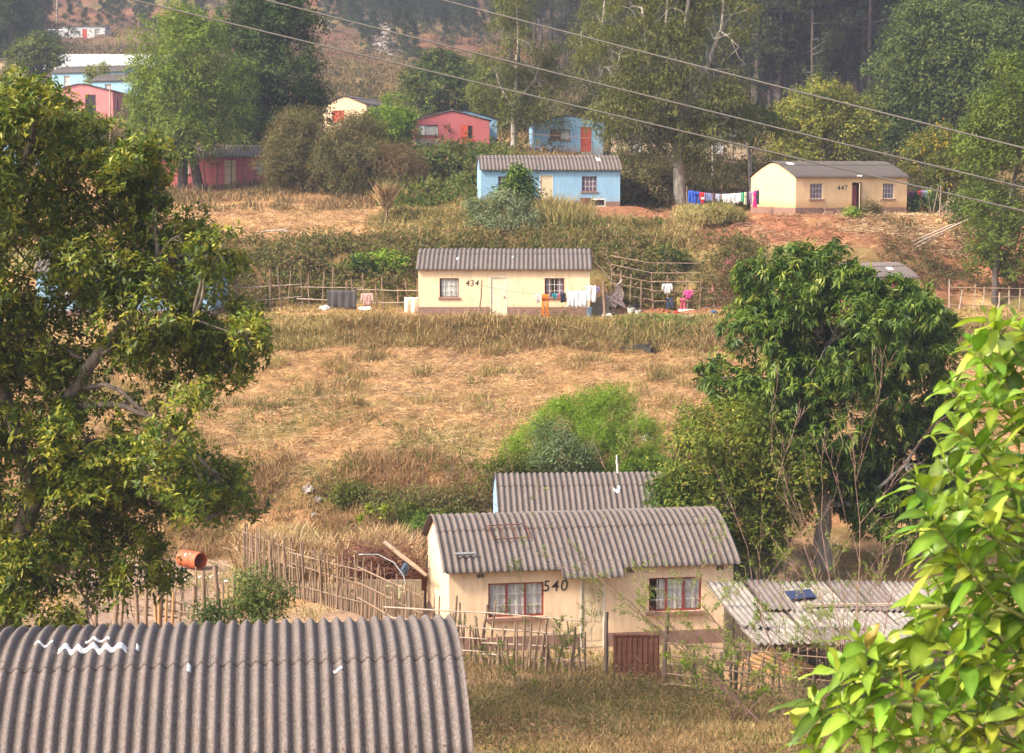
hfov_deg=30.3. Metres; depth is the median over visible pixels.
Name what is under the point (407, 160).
feathery shrub
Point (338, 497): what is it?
bank bush
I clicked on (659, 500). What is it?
leafy shrub
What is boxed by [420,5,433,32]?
young pine
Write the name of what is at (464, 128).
door leaf
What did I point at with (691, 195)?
garment
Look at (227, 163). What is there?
door
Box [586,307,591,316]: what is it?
container
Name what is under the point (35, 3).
dark pine
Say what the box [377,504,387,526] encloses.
yellow sprout
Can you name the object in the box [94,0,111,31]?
dark pine
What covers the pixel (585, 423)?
feathery bush
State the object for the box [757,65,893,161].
yellowish tree
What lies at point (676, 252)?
bank bush
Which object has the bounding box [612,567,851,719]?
bare sapling
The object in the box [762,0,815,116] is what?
forest tree
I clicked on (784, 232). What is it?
maize litter
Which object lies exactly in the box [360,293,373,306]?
garment
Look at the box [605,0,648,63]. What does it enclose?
forest tree
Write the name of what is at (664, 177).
creeper mound
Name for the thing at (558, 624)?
bare sapling
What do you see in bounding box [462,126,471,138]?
door
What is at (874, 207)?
green plant
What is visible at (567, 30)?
forest tree
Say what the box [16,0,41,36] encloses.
dark pine
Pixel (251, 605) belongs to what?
leafy shrub
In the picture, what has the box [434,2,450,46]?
young pine
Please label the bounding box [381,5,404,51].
young pine
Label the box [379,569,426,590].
tin sheet
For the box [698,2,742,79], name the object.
forest tree
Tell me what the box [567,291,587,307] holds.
white sheet
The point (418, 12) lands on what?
young pine
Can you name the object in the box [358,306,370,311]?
white sack
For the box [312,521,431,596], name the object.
brush heap
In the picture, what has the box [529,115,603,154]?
blue house
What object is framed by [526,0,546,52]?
forest tree
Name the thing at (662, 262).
dead branch
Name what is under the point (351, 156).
feathery shrub
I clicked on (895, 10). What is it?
forest tree
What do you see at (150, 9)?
dark pine
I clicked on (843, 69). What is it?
forest tree
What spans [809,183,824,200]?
window
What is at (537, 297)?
garment
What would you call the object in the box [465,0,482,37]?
young pine
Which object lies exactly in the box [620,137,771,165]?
stick fence
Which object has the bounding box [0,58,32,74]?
tan house
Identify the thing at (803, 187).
numbered house
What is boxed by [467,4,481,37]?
young pine
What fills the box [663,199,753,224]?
grass heap
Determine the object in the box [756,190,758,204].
garment
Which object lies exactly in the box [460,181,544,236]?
grey green shrub
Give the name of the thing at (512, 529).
metal frame
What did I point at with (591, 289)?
white sheet
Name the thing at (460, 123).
pink house
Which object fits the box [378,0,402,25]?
young pine
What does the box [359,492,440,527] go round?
bank bush
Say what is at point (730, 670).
stick fence
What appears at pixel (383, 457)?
bank grass
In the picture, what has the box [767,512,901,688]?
bare sapling
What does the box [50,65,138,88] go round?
blue house
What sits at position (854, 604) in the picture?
beam
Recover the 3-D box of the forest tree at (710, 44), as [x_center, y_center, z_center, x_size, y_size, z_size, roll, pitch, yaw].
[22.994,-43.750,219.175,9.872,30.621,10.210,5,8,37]
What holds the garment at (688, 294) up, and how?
hanging from the stick fence at (651, 289)
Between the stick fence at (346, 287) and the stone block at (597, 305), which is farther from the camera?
the stick fence at (346, 287)
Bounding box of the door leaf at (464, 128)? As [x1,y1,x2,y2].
[461,125,467,137]
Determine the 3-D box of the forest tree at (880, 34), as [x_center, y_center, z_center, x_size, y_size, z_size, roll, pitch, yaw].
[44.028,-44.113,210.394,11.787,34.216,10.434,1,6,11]
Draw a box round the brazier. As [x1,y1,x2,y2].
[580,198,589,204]
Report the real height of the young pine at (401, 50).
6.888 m
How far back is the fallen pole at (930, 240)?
113.78 m
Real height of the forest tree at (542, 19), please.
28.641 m
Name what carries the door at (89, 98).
in the pink house at (97, 97)
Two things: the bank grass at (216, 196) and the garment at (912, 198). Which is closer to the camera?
the garment at (912, 198)
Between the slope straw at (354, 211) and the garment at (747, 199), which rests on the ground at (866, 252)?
the slope straw at (354, 211)
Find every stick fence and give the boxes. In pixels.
[83,559,235,627]
[98,565,229,619]
[203,148,264,190]
[236,267,417,311]
[241,523,423,620]
[344,546,427,608]
[384,596,585,673]
[529,134,627,155]
[610,255,701,310]
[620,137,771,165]
[665,642,849,697]
[701,288,734,310]
[948,280,1023,311]
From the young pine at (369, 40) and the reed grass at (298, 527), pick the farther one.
the young pine at (369, 40)
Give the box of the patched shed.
[706,579,956,694]
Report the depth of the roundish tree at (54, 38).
238.19 m
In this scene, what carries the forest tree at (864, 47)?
on the ground at (866, 252)
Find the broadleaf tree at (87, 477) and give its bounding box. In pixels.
[0,61,278,629]
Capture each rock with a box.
[302,484,313,493]
[314,496,322,502]
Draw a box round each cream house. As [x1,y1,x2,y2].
[323,95,390,134]
[607,129,749,161]
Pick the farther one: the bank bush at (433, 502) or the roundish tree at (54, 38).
the roundish tree at (54, 38)
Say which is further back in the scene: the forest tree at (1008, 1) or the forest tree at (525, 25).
the forest tree at (525, 25)
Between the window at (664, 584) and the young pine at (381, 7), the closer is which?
the window at (664, 584)
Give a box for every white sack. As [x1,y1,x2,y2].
[319,305,331,309]
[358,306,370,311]
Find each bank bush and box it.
[281,241,335,276]
[318,473,377,512]
[338,243,391,279]
[350,476,416,514]
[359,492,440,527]
[365,246,415,274]
[386,476,460,515]
[398,505,445,531]
[419,496,491,520]
[436,474,492,513]
[599,242,656,276]
[643,239,697,270]
[680,200,745,227]
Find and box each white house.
[22,29,62,38]
[63,26,110,37]
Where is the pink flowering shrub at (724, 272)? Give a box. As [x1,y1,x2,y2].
[705,241,755,310]
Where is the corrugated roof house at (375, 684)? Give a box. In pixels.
[0,614,473,752]
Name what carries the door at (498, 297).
in the numbered house at (450, 279)
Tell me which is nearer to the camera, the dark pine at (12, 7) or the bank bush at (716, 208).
the bank bush at (716, 208)
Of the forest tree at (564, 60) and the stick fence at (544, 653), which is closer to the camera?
the stick fence at (544, 653)
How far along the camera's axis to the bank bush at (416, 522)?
68.81 m
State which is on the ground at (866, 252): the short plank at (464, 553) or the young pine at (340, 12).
the young pine at (340, 12)
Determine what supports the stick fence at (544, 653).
on the ground at (866, 252)
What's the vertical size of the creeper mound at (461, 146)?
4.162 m
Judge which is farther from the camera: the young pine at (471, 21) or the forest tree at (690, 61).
the young pine at (471, 21)
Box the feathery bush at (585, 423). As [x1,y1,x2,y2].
[489,379,677,473]
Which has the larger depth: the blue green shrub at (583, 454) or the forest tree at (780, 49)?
the forest tree at (780, 49)
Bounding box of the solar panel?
[785,589,815,599]
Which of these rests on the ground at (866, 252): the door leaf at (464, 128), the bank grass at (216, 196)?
the bank grass at (216, 196)
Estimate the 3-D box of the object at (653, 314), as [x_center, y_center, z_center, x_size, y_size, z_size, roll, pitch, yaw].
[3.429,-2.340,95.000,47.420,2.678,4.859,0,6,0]
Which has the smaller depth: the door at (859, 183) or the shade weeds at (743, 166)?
the door at (859, 183)
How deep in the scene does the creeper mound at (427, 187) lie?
125.65 m
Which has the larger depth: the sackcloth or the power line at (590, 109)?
the sackcloth
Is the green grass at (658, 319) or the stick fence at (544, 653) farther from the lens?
the green grass at (658, 319)
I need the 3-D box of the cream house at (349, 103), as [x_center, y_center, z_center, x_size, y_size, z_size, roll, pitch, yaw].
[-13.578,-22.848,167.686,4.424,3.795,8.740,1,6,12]
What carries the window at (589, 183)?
in the blue house at (590, 176)
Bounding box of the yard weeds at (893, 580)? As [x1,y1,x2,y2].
[188,539,907,715]
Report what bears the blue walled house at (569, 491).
on the ground at (866, 252)
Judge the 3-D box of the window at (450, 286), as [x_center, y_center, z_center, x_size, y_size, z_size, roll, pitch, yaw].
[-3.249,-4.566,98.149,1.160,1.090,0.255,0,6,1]
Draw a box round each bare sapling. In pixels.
[404,375,762,723]
[445,557,614,703]
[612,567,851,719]
[644,466,822,718]
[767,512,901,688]
[769,345,958,682]
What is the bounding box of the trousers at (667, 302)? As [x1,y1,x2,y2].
[666,298,672,308]
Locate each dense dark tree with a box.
[202,0,338,144]
[392,45,492,117]
[458,60,545,133]
[855,0,1023,156]
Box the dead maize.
[202,518,427,583]
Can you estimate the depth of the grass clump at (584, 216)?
112.79 m
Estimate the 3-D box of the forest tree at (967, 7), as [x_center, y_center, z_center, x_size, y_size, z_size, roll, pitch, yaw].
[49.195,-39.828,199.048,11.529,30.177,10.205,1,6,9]
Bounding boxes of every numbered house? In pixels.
[416,248,592,316]
[421,506,741,652]
[748,161,908,214]
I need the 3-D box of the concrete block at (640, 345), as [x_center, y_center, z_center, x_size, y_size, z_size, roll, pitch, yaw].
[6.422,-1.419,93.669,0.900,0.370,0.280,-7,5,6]
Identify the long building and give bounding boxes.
[35,54,172,75]
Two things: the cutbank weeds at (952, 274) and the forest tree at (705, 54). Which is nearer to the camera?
the cutbank weeds at (952, 274)
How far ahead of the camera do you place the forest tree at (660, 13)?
276.19 m
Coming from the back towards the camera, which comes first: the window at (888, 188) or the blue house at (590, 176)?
the blue house at (590, 176)
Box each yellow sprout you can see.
[355,513,363,522]
[364,502,372,525]
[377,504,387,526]
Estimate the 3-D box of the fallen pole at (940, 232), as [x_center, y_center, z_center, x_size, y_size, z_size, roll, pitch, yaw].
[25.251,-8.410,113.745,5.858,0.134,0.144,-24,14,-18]
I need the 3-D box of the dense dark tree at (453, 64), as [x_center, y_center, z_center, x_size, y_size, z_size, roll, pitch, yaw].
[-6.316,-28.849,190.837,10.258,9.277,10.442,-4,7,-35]
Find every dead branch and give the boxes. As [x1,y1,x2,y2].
[410,457,491,511]
[418,464,486,499]
[443,457,503,513]
[591,238,625,285]
[613,244,643,283]
[635,244,685,276]
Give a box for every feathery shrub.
[244,101,342,193]
[302,108,409,196]
[367,137,435,190]
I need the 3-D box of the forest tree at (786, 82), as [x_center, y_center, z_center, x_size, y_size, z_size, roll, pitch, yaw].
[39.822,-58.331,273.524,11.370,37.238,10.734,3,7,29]
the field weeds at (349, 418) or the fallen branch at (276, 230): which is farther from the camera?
the fallen branch at (276, 230)
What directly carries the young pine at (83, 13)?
on the ground at (866, 252)
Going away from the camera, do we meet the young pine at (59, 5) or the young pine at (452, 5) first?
the young pine at (452, 5)
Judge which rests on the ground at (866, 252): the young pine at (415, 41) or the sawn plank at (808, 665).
the young pine at (415, 41)
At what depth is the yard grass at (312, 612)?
57.02 m
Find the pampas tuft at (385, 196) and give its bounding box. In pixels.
[369,180,403,222]
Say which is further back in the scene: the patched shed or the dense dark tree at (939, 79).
the dense dark tree at (939, 79)
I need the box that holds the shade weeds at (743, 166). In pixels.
[600,142,1001,209]
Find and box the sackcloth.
[404,297,417,312]
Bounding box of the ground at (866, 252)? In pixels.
[0,0,1023,752]
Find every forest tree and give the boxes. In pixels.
[474,0,529,63]
[495,0,539,61]
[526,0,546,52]
[531,0,553,50]
[532,0,547,52]
[538,0,582,69]
[544,0,595,79]
[549,0,561,48]
[551,0,572,64]
[570,1,595,72]
[583,0,635,82]
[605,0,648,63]
[615,1,654,57]
[640,1,663,74]
[656,8,698,96]
[661,7,712,94]
[668,5,712,101]
[669,0,716,102]
[671,0,740,84]
[693,0,741,96]
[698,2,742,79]
[708,0,794,127]
[716,0,777,117]
[717,0,809,106]
[717,1,750,114]
[724,0,829,122]
[728,1,753,104]
[729,2,821,109]
[741,53,767,99]
[747,61,751,96]
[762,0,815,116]
[766,0,863,118]
[773,0,858,95]
[774,2,804,103]
[784,71,787,98]
[800,9,857,87]
[805,0,872,102]
[808,0,883,88]
[816,0,892,89]
[824,0,892,98]
[826,0,911,108]
[831,0,898,115]
[867,0,941,84]
[876,0,913,97]
[932,0,1016,34]
[948,0,1022,16]
[991,0,1021,12]
[1009,0,1023,19]
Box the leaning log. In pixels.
[383,540,427,577]
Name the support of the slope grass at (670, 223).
on the ground at (866, 252)
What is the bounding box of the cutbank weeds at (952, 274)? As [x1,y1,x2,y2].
[875,202,1023,293]
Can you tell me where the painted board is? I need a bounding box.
[361,580,421,619]
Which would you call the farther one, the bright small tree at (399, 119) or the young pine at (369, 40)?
the young pine at (369, 40)
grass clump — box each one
[524,187,608,217]
[527,197,606,230]
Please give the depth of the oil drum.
64.42 m
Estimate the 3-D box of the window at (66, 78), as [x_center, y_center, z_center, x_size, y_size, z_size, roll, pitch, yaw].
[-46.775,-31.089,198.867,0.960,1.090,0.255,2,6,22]
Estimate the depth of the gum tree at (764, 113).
128.83 m
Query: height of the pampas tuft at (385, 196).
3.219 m
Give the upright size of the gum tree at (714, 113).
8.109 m
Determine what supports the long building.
on the ground at (866, 252)
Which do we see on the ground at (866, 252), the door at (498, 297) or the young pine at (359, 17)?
the young pine at (359, 17)
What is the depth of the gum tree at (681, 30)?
124.74 m
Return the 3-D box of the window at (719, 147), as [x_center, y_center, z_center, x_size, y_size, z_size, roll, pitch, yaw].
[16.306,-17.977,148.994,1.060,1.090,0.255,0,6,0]
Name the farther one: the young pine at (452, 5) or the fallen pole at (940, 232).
the young pine at (452, 5)
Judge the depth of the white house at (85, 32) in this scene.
333.48 m
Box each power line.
[132,0,1023,211]
[265,0,1023,187]
[441,0,1023,148]
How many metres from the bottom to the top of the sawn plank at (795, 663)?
0.542 m
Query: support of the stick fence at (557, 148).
on the ground at (866, 252)
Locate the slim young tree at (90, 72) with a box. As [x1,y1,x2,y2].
[81,60,115,84]
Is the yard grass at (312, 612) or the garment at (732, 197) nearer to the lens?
the yard grass at (312, 612)
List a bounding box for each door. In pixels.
[83,29,86,37]
[86,95,95,118]
[225,161,234,183]
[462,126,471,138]
[491,278,505,315]
[540,176,551,200]
[581,128,590,151]
[582,579,602,646]
[859,183,860,209]
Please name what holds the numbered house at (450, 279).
on the ground at (866, 252)
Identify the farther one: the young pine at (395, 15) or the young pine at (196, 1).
the young pine at (196, 1)
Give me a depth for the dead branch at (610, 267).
106.27 m
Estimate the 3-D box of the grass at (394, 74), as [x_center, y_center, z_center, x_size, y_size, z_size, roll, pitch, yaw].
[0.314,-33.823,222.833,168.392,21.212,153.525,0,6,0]
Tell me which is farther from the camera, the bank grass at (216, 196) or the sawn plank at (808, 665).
the bank grass at (216, 196)
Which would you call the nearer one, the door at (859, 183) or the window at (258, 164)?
the door at (859, 183)
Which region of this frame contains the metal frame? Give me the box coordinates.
[487,523,530,539]
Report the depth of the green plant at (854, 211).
116.18 m
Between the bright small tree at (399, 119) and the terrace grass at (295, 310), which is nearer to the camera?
the terrace grass at (295, 310)
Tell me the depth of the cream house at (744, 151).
148.95 m
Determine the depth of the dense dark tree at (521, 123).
182.28 m
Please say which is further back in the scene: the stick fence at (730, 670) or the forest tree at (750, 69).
the forest tree at (750, 69)
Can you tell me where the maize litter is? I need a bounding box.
[625,208,950,268]
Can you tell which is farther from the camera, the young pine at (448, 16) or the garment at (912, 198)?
the young pine at (448, 16)
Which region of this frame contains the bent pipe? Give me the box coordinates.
[358,554,408,612]
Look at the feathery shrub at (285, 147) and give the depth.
133.83 m
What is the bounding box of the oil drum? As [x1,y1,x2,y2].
[176,549,206,569]
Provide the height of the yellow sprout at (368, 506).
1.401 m
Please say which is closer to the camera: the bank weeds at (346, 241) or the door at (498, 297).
the door at (498, 297)
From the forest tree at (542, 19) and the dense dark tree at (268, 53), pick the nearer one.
the dense dark tree at (268, 53)
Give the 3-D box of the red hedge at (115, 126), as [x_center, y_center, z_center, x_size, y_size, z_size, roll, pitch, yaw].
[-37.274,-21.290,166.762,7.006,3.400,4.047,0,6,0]
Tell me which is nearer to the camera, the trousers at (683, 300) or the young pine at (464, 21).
the trousers at (683, 300)
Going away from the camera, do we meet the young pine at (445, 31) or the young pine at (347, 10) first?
the young pine at (445, 31)
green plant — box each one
[840,204,866,218]
[861,197,886,216]
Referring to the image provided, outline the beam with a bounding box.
[801,603,917,606]
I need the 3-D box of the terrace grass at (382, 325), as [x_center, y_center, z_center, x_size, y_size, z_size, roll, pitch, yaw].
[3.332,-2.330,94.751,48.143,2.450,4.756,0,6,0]
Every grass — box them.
[1,46,1022,163]
[22,542,1018,720]
[76,440,708,559]
[108,308,1023,354]
[110,310,1020,331]
[147,142,1023,211]
[218,297,1023,319]
[257,517,340,552]
[354,195,708,248]
[464,653,1018,752]
[611,313,718,349]
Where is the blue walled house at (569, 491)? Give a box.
[491,471,736,529]
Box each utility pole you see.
[56,0,57,32]
[109,85,110,148]
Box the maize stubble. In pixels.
[831,209,980,258]
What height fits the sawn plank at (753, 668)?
0.443 m
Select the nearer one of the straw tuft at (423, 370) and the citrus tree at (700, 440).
the citrus tree at (700, 440)
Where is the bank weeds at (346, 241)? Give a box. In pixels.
[214,220,771,309]
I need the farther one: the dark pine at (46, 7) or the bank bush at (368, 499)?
the dark pine at (46, 7)
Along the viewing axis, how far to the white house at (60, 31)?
340.44 m
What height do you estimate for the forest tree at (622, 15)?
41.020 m
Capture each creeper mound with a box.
[383,141,475,178]
[409,178,475,204]
[420,137,504,165]
[450,168,476,188]
[620,158,689,195]
[620,172,675,209]
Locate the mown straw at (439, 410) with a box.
[14,339,1023,494]
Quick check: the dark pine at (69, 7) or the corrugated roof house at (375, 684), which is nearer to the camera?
the corrugated roof house at (375, 684)
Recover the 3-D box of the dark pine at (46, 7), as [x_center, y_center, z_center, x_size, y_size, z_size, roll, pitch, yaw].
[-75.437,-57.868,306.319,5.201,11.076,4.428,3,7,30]
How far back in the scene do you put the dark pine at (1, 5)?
266.57 m
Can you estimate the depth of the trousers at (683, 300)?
102.44 m
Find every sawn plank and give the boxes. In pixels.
[153,595,156,621]
[158,595,160,625]
[164,595,167,623]
[171,592,174,624]
[738,661,761,670]
[741,659,782,673]
[747,656,800,676]
[752,654,809,677]
[758,652,812,677]
[764,649,818,675]
[769,647,815,667]
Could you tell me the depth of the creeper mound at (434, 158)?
132.33 m
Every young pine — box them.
[47,0,64,10]
[77,6,89,25]
[100,0,124,23]
[104,1,122,23]
[120,0,132,7]
[130,5,137,24]
[194,0,202,14]
[197,0,209,12]
[318,0,334,9]
[321,0,338,31]
[332,0,343,25]
[342,0,358,27]
[352,4,367,31]
[354,11,364,32]
[358,20,374,53]
[366,9,382,41]
[367,0,386,22]
[370,16,382,36]
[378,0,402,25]
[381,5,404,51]
[396,22,412,59]
[398,5,421,62]
[404,20,421,57]
[414,0,429,33]
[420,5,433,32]
[425,0,438,28]
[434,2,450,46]
[436,0,443,21]
[441,8,456,33]
[442,19,453,43]
[448,0,467,25]
[448,0,470,43]
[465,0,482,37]
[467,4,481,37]
[473,11,491,47]
[481,0,493,10]
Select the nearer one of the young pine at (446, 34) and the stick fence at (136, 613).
the stick fence at (136, 613)
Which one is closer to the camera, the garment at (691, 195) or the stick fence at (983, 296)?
the stick fence at (983, 296)
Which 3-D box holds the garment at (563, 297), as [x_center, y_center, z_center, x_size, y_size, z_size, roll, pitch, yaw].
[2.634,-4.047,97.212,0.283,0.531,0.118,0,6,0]
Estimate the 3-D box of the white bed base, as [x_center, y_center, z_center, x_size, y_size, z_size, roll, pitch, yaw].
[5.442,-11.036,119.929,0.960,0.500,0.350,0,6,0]
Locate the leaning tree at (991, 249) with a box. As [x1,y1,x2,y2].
[943,44,1023,305]
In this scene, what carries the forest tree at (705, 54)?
on the ground at (866, 252)
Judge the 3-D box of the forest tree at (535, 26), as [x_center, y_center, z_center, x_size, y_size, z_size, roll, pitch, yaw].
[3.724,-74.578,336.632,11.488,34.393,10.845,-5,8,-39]
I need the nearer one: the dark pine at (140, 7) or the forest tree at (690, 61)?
the forest tree at (690, 61)
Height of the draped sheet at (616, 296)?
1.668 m
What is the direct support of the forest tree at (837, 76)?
on the ground at (866, 252)
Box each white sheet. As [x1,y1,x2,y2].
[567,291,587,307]
[585,285,595,301]
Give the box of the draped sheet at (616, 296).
[605,278,625,308]
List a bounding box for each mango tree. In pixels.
[690,236,983,571]
[769,302,1023,752]
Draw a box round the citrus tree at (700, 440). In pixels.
[644,388,830,587]
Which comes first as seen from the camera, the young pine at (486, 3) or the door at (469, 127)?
the door at (469, 127)
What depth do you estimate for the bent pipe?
57.62 m
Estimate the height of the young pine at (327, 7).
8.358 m
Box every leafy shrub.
[177,589,252,625]
[207,552,308,624]
[462,448,535,500]
[491,159,546,210]
[636,458,715,507]
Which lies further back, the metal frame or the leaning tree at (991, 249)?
the leaning tree at (991, 249)
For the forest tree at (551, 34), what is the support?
on the ground at (866, 252)
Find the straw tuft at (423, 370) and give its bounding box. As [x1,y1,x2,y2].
[20,335,1023,473]
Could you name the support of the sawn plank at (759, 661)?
on the sawn plank at (758, 666)
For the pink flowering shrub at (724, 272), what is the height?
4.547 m
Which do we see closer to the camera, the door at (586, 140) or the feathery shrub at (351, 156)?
the feathery shrub at (351, 156)
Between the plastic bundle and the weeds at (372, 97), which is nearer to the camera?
the plastic bundle
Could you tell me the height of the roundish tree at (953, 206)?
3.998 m
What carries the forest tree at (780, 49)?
on the ground at (866, 252)
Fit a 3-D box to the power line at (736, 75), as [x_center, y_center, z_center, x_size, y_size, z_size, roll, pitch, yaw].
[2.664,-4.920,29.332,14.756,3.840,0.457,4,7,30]
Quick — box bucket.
[627,307,634,313]
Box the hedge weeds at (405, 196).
[365,132,537,208]
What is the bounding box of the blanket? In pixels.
[327,290,355,308]
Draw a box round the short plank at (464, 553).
[455,552,475,555]
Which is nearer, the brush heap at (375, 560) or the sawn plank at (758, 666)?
the sawn plank at (758, 666)
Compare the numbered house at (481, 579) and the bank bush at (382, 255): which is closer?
the numbered house at (481, 579)
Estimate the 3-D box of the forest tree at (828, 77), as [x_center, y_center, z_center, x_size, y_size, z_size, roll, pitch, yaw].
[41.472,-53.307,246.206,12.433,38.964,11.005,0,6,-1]
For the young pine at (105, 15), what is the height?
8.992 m
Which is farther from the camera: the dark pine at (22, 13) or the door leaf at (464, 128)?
the dark pine at (22, 13)
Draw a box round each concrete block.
[632,343,650,350]
[642,347,652,352]
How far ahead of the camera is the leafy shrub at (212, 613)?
50.29 m
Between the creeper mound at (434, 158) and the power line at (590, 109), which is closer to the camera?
the power line at (590, 109)
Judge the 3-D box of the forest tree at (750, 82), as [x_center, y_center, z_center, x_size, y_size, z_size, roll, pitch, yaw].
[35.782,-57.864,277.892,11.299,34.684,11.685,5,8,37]
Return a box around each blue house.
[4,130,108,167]
[34,251,227,316]
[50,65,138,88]
[90,74,165,102]
[459,110,499,143]
[476,155,621,205]
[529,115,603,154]
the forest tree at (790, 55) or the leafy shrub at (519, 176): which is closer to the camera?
the leafy shrub at (519, 176)
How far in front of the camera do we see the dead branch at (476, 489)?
70.20 m
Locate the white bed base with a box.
[590,199,605,206]
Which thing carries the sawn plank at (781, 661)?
on the sawn plank at (768, 660)
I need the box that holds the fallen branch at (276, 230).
[256,221,289,232]
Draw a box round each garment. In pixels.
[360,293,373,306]
[535,294,541,302]
[541,294,548,316]
[560,293,565,302]
[684,290,692,299]
[688,190,694,203]
[694,191,700,205]
[699,192,705,203]
[722,194,726,203]
[726,194,732,202]
[730,193,735,204]
[733,193,739,203]
[746,192,749,204]
[749,191,753,204]
[753,191,756,207]
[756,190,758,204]
[907,191,918,208]
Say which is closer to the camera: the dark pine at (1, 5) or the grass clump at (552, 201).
the grass clump at (552, 201)
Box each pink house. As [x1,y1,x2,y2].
[50,83,130,119]
[413,110,491,149]
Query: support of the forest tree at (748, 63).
on the ground at (866, 252)
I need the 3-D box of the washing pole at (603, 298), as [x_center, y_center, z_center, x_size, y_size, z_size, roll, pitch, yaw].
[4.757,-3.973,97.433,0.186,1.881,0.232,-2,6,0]
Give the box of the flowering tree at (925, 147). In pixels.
[894,115,1004,210]
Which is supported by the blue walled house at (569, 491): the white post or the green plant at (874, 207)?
the white post
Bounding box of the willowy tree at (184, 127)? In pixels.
[111,0,260,191]
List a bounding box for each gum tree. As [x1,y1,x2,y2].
[462,0,577,150]
[544,0,641,125]
[557,0,775,204]
[694,76,739,178]
[724,91,795,190]
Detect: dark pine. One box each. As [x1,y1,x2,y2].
[0,0,19,54]
[0,0,27,57]
[0,0,36,54]
[0,1,19,56]
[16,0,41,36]
[17,0,53,37]
[27,0,69,44]
[38,0,63,39]
[58,0,79,38]
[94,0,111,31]
[106,0,127,26]
[133,0,152,25]
[138,0,161,36]
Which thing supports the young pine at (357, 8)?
on the ground at (866, 252)
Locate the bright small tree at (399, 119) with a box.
[362,90,423,154]
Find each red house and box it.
[161,144,268,186]
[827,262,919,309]
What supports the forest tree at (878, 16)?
on the ground at (866, 252)
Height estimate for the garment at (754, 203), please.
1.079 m
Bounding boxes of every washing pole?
[478,280,482,312]
[602,281,605,316]
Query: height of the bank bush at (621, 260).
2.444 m
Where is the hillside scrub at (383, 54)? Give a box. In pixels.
[2,0,1021,160]
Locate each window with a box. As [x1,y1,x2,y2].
[63,76,69,85]
[256,161,265,174]
[332,110,343,122]
[419,125,439,136]
[438,278,459,298]
[486,582,545,621]
[498,176,506,189]
[545,278,563,298]
[550,129,570,140]
[581,176,597,192]
[646,577,704,615]
[714,141,724,154]
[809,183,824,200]
[881,183,895,199]
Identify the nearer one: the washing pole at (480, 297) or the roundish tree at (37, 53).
the washing pole at (480, 297)
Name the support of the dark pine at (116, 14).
on the ground at (866, 252)
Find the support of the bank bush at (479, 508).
on the ground at (866, 252)
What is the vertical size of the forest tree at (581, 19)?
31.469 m
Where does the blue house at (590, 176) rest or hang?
on the ground at (866, 252)
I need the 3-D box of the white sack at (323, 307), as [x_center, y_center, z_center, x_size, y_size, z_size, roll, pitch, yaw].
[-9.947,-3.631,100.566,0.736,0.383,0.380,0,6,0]
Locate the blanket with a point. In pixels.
(342, 298)
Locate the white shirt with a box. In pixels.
[662,284,672,293]
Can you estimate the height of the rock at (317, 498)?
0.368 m
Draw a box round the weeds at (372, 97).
[0,62,1023,165]
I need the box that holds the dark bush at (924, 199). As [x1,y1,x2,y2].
[907,188,944,213]
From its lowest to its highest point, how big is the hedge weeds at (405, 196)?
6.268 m
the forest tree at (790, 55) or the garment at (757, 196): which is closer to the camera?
the garment at (757, 196)
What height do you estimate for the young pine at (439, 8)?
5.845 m
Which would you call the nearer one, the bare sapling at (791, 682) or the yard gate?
the bare sapling at (791, 682)
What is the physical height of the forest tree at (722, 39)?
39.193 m
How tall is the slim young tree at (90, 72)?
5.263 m
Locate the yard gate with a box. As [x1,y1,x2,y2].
[604,612,668,681]
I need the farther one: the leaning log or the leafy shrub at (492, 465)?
the leafy shrub at (492, 465)
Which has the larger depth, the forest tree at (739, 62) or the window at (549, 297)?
the forest tree at (739, 62)
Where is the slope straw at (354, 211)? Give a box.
[74,171,1023,282]
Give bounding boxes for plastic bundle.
[399,562,408,575]
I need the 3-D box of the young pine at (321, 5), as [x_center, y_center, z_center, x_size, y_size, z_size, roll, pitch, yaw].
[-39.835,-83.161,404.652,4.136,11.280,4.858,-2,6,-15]
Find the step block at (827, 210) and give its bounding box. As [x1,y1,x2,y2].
[823,208,833,214]
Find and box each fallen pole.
[911,223,955,241]
[914,219,969,244]
[915,233,942,248]
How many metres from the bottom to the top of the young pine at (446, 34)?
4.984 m
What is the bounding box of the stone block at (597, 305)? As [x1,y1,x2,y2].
[591,298,608,314]
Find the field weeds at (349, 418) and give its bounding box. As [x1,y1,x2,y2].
[176,365,516,457]
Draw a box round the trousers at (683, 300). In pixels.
[680,298,685,308]
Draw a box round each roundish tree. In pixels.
[0,29,72,84]
[27,30,65,53]
[940,173,1021,228]
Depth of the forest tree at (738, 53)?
220.07 m
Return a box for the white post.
[616,455,618,472]
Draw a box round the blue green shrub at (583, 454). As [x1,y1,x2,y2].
[513,412,604,473]
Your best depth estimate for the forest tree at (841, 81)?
237.87 m

